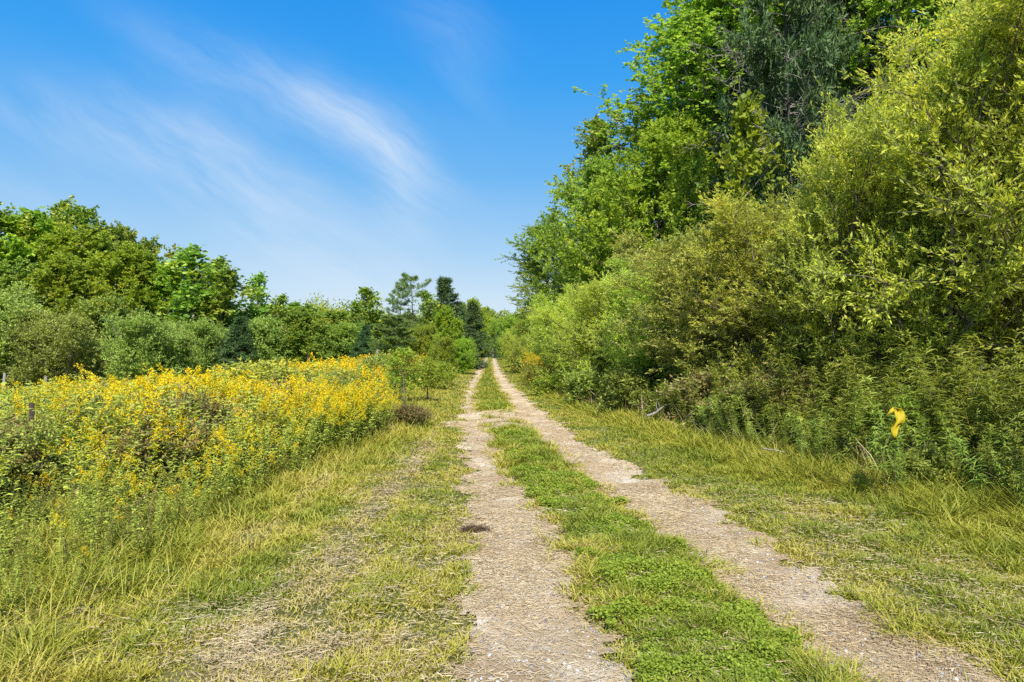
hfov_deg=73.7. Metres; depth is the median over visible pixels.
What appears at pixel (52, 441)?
bramble
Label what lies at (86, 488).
weed plant
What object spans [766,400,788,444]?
hedge weed
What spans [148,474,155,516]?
weed plant
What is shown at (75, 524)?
weed plant
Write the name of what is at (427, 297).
poplar tree
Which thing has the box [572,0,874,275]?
aspen tree
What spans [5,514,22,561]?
weed plant
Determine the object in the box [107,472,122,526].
goldenrod plant
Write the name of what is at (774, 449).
fallen branch
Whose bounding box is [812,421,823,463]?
hedge weed
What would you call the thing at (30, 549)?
weed plant
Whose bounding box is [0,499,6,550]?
weed plant
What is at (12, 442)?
bramble
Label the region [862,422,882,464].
hedge weed
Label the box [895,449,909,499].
hedge weed
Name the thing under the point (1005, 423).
hedge weed
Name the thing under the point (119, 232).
maple tree
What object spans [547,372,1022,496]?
dry stalks
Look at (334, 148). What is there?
sky
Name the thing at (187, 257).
poplar tree
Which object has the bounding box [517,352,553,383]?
bush
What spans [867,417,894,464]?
hedge weed
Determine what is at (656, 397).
bush
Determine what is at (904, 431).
hedge weed
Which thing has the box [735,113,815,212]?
maple tree
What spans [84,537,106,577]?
weed plant
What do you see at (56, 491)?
goldenrod plant
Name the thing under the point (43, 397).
fence wire
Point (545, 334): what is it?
willow shrub
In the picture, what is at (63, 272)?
maple tree
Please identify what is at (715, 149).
spruce tree
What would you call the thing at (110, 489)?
weed plant
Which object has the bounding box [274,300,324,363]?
maple tree
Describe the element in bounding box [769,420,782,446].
hedge weed
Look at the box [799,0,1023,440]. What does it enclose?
willow shrub
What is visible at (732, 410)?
hedge weed
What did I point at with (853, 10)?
pine tree
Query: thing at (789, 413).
hedge weed
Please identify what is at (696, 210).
ash tree
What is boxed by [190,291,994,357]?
wood
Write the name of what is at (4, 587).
weed plant
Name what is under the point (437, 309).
distant tree
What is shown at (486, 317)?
tree
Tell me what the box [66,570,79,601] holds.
weed plant
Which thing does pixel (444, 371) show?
field shrub
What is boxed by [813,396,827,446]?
hedge weed
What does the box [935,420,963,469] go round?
hedge weed
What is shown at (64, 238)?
maple tree
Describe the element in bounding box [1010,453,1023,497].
hedge weed
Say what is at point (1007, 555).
hedge side grass
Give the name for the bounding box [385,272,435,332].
white pine tree
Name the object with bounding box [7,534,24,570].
weed plant
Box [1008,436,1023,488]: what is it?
hedge weed
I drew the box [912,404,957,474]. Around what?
hedge weed
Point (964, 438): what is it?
hedge weed
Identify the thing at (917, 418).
hedge weed
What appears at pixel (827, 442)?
hedge weed
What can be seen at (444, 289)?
spruce tree
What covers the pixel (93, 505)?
weed plant
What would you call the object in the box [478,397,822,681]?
clover
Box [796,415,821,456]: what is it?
hedge weed
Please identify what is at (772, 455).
tall grass
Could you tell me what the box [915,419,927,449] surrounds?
hedge weed
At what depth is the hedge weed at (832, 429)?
8.18 m
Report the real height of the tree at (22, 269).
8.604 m
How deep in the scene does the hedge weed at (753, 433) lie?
9.71 m
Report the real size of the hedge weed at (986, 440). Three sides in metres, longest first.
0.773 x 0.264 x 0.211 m
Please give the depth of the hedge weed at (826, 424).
9.28 m
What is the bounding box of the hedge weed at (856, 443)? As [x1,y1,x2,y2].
[833,431,862,464]
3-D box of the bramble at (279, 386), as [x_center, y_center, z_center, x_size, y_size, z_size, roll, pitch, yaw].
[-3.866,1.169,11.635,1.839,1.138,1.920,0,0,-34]
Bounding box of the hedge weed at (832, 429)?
[817,398,842,458]
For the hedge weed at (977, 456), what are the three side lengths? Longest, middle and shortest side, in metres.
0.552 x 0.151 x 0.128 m
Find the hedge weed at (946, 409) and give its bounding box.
[935,397,956,467]
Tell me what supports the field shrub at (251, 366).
on the ground at (380, 613)
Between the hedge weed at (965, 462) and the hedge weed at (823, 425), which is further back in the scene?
the hedge weed at (823, 425)
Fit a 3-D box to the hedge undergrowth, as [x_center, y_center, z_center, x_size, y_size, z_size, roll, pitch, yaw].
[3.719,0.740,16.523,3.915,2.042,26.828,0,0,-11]
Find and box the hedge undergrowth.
[549,326,1023,481]
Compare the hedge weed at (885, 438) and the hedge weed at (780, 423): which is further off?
the hedge weed at (780, 423)
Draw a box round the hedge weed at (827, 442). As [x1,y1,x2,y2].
[819,423,835,464]
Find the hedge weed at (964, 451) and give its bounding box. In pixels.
[947,429,994,496]
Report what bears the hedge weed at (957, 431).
on the ground at (380, 613)
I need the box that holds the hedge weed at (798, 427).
[795,416,810,452]
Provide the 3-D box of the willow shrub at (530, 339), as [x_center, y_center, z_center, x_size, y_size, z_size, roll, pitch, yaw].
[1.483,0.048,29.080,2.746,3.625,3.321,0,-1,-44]
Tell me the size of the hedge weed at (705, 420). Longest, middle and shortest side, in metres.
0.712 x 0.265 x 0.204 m
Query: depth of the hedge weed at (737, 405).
10.80 m
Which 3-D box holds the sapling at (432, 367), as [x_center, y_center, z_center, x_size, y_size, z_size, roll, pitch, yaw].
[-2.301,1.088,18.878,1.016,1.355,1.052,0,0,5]
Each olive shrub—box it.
[614,241,679,381]
[668,219,786,372]
[799,161,983,416]
[881,87,1023,424]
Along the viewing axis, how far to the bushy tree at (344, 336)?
48.92 m
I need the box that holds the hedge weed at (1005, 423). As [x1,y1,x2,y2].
[983,396,1022,488]
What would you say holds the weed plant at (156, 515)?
on the ground at (380, 613)
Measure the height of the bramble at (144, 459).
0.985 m
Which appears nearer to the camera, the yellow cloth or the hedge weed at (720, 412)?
the yellow cloth
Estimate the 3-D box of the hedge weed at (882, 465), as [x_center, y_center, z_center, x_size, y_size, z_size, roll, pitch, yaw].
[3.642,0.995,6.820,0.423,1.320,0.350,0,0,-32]
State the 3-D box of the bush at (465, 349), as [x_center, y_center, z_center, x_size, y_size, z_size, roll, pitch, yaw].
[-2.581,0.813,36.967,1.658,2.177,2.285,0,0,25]
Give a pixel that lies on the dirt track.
(569, 645)
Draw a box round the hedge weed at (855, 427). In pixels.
[845,411,863,461]
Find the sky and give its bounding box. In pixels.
[0,0,963,319]
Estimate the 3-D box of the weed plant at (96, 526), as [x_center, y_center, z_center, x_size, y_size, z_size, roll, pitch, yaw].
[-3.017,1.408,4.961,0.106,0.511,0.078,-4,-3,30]
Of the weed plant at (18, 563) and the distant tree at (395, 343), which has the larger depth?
the distant tree at (395, 343)
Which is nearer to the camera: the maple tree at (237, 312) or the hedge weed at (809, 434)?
the hedge weed at (809, 434)
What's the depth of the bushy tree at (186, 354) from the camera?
34.65 m
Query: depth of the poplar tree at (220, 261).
47.52 m
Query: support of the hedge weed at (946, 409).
on the ground at (380, 613)
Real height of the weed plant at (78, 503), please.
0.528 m
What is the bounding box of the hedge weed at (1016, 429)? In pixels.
[999,410,1023,491]
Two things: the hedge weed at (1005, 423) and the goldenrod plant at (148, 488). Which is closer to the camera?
the goldenrod plant at (148, 488)
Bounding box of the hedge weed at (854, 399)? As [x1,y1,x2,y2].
[852,390,879,457]
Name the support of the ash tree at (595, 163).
on the ground at (380, 613)
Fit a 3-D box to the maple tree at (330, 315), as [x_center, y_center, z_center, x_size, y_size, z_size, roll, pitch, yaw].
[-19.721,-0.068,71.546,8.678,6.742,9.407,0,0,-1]
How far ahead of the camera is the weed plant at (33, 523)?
4.85 m
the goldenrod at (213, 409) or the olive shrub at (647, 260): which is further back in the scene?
the olive shrub at (647, 260)
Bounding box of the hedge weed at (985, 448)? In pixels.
[969,424,997,477]
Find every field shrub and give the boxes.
[1,445,81,490]
[194,356,319,386]
[347,363,378,387]
[353,349,400,376]
[386,401,436,425]
[404,358,460,388]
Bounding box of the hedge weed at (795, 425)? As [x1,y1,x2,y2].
[782,401,812,451]
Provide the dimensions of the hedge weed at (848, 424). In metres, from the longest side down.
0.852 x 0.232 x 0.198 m
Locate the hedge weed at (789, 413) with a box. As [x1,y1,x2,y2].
[784,412,804,451]
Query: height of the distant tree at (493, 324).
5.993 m
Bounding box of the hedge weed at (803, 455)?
[797,439,808,463]
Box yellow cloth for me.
[886,407,905,436]
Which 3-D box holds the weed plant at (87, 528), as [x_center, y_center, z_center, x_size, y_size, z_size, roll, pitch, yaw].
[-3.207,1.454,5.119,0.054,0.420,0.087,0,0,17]
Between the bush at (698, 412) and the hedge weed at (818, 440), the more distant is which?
the bush at (698, 412)
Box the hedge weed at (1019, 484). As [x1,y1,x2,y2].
[1013,470,1023,507]
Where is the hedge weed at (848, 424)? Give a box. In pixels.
[837,410,851,456]
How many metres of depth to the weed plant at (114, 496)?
5.60 m
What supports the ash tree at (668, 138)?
on the ground at (380, 613)
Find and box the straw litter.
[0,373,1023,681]
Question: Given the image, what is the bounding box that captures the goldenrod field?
[0,352,453,617]
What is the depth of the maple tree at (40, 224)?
47.41 m
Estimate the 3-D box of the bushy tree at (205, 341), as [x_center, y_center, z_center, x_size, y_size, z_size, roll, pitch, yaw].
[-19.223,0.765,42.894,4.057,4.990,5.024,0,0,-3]
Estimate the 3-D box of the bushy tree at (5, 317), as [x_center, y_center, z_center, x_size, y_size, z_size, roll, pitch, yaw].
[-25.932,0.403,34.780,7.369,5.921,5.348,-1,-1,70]
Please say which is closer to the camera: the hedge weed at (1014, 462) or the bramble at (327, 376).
the hedge weed at (1014, 462)
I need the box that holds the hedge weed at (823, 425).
[812,406,834,449]
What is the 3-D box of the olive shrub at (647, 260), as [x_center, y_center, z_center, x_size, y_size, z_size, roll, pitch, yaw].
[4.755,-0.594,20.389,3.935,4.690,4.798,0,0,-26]
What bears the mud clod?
on the dirt track
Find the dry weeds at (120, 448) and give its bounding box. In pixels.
[0,359,418,579]
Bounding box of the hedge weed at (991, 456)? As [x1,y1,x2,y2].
[982,439,1009,488]
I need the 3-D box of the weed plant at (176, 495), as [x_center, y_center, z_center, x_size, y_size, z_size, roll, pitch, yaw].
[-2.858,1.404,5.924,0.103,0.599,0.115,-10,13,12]
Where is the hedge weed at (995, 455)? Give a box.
[987,450,1014,494]
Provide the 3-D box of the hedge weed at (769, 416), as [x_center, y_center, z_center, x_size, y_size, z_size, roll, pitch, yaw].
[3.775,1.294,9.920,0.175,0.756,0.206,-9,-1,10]
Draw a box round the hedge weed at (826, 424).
[819,407,832,450]
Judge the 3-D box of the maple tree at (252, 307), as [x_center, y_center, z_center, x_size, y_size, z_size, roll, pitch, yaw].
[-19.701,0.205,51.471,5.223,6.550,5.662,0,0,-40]
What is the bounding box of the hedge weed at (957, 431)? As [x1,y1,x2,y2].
[948,420,963,468]
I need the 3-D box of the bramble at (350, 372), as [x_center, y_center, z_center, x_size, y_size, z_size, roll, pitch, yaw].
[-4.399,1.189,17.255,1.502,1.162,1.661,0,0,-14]
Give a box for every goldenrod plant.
[40,472,79,530]
[74,546,92,589]
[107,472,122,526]
[114,510,129,542]
[144,478,155,516]
[156,466,189,512]
[197,480,203,509]
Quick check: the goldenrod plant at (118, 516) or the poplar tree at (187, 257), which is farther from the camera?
the poplar tree at (187, 257)
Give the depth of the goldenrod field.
8.28 m
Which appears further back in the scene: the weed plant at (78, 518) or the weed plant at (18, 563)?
the weed plant at (78, 518)
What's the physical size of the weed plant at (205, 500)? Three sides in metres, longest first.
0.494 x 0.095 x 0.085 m
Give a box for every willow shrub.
[498,329,518,365]
[501,319,535,371]
[509,301,559,372]
[521,270,661,375]
[525,281,587,385]
[558,236,732,389]
[596,208,796,381]
[666,171,902,419]
[746,72,975,435]
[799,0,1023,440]
[840,0,1023,365]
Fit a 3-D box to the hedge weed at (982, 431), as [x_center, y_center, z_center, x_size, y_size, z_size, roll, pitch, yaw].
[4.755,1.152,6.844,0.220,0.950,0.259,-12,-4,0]
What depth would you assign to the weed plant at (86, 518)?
5.19 m
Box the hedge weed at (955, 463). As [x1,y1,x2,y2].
[949,447,962,475]
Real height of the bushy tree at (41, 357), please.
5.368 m
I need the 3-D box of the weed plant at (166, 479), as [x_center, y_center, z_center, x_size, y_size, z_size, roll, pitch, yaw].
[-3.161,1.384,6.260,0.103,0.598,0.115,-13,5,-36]
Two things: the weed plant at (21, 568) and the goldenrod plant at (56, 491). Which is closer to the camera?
the weed plant at (21, 568)
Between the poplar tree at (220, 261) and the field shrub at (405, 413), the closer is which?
the field shrub at (405, 413)
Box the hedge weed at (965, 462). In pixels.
[955,439,970,478]
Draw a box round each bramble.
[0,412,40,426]
[0,415,53,489]
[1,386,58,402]
[4,414,137,489]
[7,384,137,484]
[81,407,231,491]
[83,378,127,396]
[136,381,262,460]
[237,376,334,433]
[294,370,352,390]
[316,366,365,387]
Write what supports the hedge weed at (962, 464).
on the ground at (380, 613)
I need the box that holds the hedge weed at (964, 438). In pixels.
[944,426,973,457]
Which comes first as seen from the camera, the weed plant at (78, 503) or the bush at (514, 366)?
the weed plant at (78, 503)
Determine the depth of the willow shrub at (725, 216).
12.35 m
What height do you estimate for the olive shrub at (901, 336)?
5.750 m
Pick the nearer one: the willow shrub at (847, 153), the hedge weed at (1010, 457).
the hedge weed at (1010, 457)
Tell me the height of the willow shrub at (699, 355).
4.534 m
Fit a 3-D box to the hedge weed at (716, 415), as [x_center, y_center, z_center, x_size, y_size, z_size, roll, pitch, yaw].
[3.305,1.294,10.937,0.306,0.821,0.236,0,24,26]
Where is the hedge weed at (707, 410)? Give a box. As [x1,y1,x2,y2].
[703,405,716,428]
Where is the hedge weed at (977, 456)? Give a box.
[972,446,985,478]
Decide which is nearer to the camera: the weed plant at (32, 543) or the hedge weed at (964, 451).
the weed plant at (32, 543)
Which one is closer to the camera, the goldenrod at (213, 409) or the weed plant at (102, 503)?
the weed plant at (102, 503)
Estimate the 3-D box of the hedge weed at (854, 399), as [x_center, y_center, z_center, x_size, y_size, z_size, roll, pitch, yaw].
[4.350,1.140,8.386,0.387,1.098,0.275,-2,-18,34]
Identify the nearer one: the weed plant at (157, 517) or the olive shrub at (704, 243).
the weed plant at (157, 517)
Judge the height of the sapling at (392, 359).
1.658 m
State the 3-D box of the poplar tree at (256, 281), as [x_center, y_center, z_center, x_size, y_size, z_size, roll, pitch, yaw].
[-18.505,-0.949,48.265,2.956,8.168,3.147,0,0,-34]
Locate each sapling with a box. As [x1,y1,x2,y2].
[365,353,424,398]
[373,346,430,402]
[412,356,448,400]
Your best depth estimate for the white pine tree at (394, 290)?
60.79 m
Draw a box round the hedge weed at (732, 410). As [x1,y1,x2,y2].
[727,395,736,435]
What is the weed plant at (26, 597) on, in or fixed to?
on the ground at (380, 613)
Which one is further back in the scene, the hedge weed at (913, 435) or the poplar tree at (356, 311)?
the poplar tree at (356, 311)
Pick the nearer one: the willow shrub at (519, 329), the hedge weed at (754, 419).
the hedge weed at (754, 419)
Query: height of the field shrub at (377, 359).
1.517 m
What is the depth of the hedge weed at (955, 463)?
7.36 m
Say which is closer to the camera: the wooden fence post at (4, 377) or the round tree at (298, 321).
the wooden fence post at (4, 377)
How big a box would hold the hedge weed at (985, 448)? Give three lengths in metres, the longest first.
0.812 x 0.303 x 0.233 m
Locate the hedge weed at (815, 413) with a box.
[803,392,827,440]
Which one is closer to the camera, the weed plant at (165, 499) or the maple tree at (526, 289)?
the weed plant at (165, 499)
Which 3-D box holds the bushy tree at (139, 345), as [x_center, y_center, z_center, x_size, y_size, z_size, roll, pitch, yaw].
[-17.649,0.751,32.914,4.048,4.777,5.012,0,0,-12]
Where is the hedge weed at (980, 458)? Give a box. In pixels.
[972,442,987,485]
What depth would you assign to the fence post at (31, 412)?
8.36 m
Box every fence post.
[2,373,6,387]
[29,403,34,419]
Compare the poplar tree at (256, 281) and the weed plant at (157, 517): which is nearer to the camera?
the weed plant at (157, 517)
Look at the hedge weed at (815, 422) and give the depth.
9.17 m
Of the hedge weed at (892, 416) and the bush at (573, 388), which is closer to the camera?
the hedge weed at (892, 416)
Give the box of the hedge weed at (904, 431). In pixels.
[890,415,911,459]
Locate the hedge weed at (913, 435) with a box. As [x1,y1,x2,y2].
[910,427,923,452]
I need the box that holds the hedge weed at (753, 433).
[747,424,762,445]
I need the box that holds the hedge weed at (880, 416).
[871,401,893,459]
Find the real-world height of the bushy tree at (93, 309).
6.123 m
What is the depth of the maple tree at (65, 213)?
49.06 m
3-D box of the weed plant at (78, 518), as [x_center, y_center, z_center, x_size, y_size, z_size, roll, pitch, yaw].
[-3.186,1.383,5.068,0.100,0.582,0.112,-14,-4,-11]
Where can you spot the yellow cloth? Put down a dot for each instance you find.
(900, 415)
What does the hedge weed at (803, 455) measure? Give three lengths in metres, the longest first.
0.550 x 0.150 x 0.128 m
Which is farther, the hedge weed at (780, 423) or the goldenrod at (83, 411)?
the hedge weed at (780, 423)
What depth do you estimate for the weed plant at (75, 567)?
4.40 m
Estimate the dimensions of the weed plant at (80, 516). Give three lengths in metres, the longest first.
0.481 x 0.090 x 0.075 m
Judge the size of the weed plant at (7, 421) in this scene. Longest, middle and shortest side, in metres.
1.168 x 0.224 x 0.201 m
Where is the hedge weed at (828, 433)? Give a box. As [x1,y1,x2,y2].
[819,419,844,471]
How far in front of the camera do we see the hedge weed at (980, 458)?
6.74 m
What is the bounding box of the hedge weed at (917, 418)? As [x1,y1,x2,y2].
[902,388,929,446]
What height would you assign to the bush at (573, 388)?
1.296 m
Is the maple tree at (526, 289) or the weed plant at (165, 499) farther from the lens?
the maple tree at (526, 289)
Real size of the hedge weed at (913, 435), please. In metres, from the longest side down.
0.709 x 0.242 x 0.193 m
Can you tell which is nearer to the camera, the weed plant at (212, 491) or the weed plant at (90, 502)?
the weed plant at (90, 502)
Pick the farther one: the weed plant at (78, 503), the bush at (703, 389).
the bush at (703, 389)
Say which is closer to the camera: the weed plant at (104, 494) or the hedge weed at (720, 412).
the weed plant at (104, 494)
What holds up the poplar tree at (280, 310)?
on the ground at (380, 613)
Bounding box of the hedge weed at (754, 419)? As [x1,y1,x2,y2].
[736,395,770,442]
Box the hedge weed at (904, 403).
[881,382,917,493]
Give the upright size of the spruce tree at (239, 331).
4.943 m
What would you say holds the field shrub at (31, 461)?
on the ground at (380, 613)
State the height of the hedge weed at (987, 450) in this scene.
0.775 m
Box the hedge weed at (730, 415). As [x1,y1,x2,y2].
[722,394,736,442]
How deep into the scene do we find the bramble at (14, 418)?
8.30 m
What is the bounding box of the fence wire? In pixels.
[0,377,209,407]
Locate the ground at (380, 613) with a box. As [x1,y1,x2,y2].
[0,355,1023,681]
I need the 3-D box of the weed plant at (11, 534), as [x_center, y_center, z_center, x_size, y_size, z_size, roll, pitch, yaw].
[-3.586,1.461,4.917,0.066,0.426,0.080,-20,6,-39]
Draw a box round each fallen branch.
[646,402,674,416]
[761,447,799,452]
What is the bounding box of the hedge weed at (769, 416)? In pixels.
[764,405,776,439]
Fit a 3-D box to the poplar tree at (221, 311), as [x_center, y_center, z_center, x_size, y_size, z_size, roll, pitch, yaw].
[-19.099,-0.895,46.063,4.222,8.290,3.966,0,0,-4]
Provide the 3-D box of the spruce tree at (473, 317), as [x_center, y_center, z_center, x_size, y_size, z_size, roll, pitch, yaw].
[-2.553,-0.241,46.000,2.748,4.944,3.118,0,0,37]
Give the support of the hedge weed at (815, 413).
on the ground at (380, 613)
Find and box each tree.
[0,194,119,294]
[0,202,47,307]
[0,206,80,307]
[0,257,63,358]
[0,281,49,310]
[0,292,57,390]
[0,302,113,391]
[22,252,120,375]
[27,221,166,312]
[64,291,146,382]
[93,306,192,383]
[94,241,184,365]
[102,219,181,313]
[130,257,209,373]
[137,321,201,376]
[145,243,237,327]
[171,313,233,375]
[181,255,238,330]
[185,296,242,361]
[187,265,256,339]
[207,314,261,373]
[237,303,274,318]
[238,313,302,367]
[239,271,274,336]
[269,293,290,327]
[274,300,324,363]
[275,307,339,365]
[279,325,299,364]
[297,308,362,360]
[318,320,376,362]
[345,300,370,328]
[347,324,377,357]
[348,314,388,354]
[356,286,393,355]
[367,314,417,354]
[383,312,424,351]
[384,285,414,343]
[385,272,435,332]
[400,321,438,359]
[412,290,440,342]
[424,307,451,339]
[426,276,491,361]
[426,304,466,361]
[428,333,459,369]
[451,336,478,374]
[452,297,492,354]
[452,302,491,368]
[478,333,492,354]
[482,306,496,319]
[483,314,498,356]
[488,324,503,357]
[494,219,570,372]
[494,313,519,358]
[505,260,555,336]
[527,150,654,326]
[532,105,729,302]
[543,113,640,295]
[546,39,757,251]
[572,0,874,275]
[616,0,781,221]
[654,147,732,257]
[656,0,1006,388]
[682,0,928,232]
[698,89,791,371]
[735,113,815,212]
[738,0,931,192]
[747,0,1000,387]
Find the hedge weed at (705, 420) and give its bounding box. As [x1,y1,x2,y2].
[697,406,714,430]
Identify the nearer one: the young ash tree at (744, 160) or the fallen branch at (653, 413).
the fallen branch at (653, 413)
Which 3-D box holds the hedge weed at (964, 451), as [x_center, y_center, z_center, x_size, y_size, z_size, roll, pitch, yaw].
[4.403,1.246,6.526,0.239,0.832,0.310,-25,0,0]
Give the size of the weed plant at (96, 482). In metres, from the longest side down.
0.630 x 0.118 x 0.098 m
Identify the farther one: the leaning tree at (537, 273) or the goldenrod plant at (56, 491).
the leaning tree at (537, 273)
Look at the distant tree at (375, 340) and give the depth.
77.00 m
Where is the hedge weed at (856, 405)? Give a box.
[838,377,869,462]
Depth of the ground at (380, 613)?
4.57 m
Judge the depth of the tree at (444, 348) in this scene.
35.49 m
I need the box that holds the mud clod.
[452,522,493,533]
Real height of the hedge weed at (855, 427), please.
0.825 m
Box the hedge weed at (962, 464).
[956,451,969,478]
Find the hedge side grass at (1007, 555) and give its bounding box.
[495,357,1023,681]
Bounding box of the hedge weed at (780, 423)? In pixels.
[774,403,785,446]
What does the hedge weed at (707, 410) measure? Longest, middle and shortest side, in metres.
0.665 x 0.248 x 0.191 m
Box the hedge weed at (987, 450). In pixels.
[968,427,995,475]
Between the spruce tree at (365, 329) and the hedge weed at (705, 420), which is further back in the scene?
the spruce tree at (365, 329)
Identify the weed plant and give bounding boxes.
[0,406,15,445]
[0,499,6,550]
[0,555,9,619]
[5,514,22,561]
[5,516,20,560]
[6,556,14,612]
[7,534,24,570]
[15,555,20,590]
[17,554,25,587]
[17,572,32,623]
[22,526,33,564]
[25,517,44,561]
[26,543,37,586]
[28,529,36,569]
[31,518,38,558]
[31,536,35,566]
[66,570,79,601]
[67,506,84,549]
[68,500,73,542]
[70,475,85,539]
[70,551,79,585]
[71,490,89,547]
[72,497,85,537]
[75,483,83,535]
[77,463,97,533]
[79,498,91,544]
[83,480,95,530]
[83,507,88,543]
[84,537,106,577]
[88,500,98,560]
[89,477,99,536]
[92,462,103,521]
[93,494,101,526]
[94,498,101,559]
[97,491,111,544]
[99,477,106,524]
[103,501,119,540]
[105,483,113,531]
[107,477,115,529]
[123,476,132,519]
[147,498,161,533]
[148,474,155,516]
[154,491,162,548]
[159,460,171,508]
[161,472,171,525]
[165,481,186,534]
[168,472,197,520]
[179,486,190,523]
[180,467,201,512]
[192,485,205,522]
[198,485,211,520]
[202,465,218,519]
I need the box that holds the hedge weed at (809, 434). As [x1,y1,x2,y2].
[804,420,812,450]
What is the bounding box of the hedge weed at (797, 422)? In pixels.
[793,410,808,447]
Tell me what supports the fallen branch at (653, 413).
on the ground at (380, 613)
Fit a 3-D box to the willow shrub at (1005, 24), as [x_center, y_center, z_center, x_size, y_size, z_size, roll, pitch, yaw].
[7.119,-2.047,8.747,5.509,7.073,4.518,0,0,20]
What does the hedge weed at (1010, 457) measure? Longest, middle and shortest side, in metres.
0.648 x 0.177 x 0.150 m
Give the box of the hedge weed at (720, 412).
[712,395,727,433]
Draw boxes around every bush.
[508,353,523,371]
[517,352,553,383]
[524,370,571,395]
[559,365,607,406]
[590,359,657,413]
[641,378,689,420]
[656,361,758,422]
[676,385,762,436]
[697,359,866,443]
[876,442,958,491]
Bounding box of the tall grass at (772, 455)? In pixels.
[0,363,1023,681]
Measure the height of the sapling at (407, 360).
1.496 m
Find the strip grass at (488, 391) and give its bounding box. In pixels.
[468,357,921,681]
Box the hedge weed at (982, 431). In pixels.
[970,408,1000,487]
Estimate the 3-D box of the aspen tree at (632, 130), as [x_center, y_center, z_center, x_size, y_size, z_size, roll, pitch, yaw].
[6.954,-6.062,30.742,10.589,15.359,9.912,0,0,-14]
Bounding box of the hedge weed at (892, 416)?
[865,385,911,499]
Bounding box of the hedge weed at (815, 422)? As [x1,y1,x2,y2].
[810,418,821,446]
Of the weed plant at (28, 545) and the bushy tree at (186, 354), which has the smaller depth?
the weed plant at (28, 545)
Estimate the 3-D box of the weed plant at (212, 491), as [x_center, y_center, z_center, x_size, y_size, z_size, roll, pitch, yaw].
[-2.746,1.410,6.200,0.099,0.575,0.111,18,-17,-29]
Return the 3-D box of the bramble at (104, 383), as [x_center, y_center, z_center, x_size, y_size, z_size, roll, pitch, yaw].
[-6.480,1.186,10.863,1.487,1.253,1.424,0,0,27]
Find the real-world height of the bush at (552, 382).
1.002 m
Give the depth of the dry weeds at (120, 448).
6.89 m
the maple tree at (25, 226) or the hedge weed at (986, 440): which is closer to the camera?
the hedge weed at (986, 440)
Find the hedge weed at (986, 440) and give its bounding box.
[977,423,995,473]
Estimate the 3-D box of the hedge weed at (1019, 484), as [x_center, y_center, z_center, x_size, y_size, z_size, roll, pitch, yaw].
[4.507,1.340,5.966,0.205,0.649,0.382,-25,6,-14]
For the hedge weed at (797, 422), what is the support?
on the ground at (380, 613)
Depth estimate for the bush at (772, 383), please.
10.78 m
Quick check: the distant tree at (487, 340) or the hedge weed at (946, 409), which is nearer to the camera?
the hedge weed at (946, 409)
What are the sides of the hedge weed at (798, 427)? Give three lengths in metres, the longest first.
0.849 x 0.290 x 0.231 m
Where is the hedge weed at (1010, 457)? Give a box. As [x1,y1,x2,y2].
[1006,440,1013,482]
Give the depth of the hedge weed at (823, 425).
8.82 m
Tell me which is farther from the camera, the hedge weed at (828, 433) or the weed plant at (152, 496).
the hedge weed at (828, 433)
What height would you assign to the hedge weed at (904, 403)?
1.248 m
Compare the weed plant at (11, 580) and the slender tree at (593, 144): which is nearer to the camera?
the weed plant at (11, 580)
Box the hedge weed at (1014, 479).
[1003,470,1023,499]
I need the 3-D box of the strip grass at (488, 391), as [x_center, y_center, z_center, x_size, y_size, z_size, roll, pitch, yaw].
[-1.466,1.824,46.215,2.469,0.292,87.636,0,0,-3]
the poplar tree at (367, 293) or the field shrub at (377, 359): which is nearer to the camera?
the field shrub at (377, 359)
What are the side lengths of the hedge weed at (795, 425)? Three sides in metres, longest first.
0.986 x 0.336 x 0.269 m
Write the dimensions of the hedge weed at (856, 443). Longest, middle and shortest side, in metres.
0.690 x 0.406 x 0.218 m
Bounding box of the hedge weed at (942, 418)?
[936,403,967,487]
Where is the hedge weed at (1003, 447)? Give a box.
[991,427,1021,494]
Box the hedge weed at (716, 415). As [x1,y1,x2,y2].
[708,398,724,437]
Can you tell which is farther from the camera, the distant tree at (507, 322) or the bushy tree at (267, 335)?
the distant tree at (507, 322)
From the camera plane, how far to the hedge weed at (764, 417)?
10.19 m
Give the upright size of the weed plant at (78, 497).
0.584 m
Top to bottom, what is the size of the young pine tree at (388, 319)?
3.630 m
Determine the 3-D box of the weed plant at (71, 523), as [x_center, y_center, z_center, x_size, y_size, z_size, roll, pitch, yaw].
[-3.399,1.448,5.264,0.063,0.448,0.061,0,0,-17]
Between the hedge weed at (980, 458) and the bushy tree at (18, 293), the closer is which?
the hedge weed at (980, 458)
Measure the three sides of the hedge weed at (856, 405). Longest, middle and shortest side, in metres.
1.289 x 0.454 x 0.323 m
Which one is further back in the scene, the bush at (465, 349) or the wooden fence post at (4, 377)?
the bush at (465, 349)
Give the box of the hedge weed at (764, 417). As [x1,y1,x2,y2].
[757,401,767,436]
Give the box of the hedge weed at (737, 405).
[733,383,743,426]
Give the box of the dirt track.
[446,356,996,681]
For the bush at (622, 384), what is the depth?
15.21 m
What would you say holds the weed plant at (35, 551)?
on the ground at (380, 613)
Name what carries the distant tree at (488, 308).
on the ground at (380, 613)
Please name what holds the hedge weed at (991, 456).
on the ground at (380, 613)
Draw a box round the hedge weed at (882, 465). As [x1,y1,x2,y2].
[857,375,896,498]
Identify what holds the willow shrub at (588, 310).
on the ground at (380, 613)
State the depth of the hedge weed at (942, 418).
6.95 m
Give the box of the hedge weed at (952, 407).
[936,402,962,466]
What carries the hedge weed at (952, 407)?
on the ground at (380, 613)
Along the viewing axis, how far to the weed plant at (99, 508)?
5.45 m

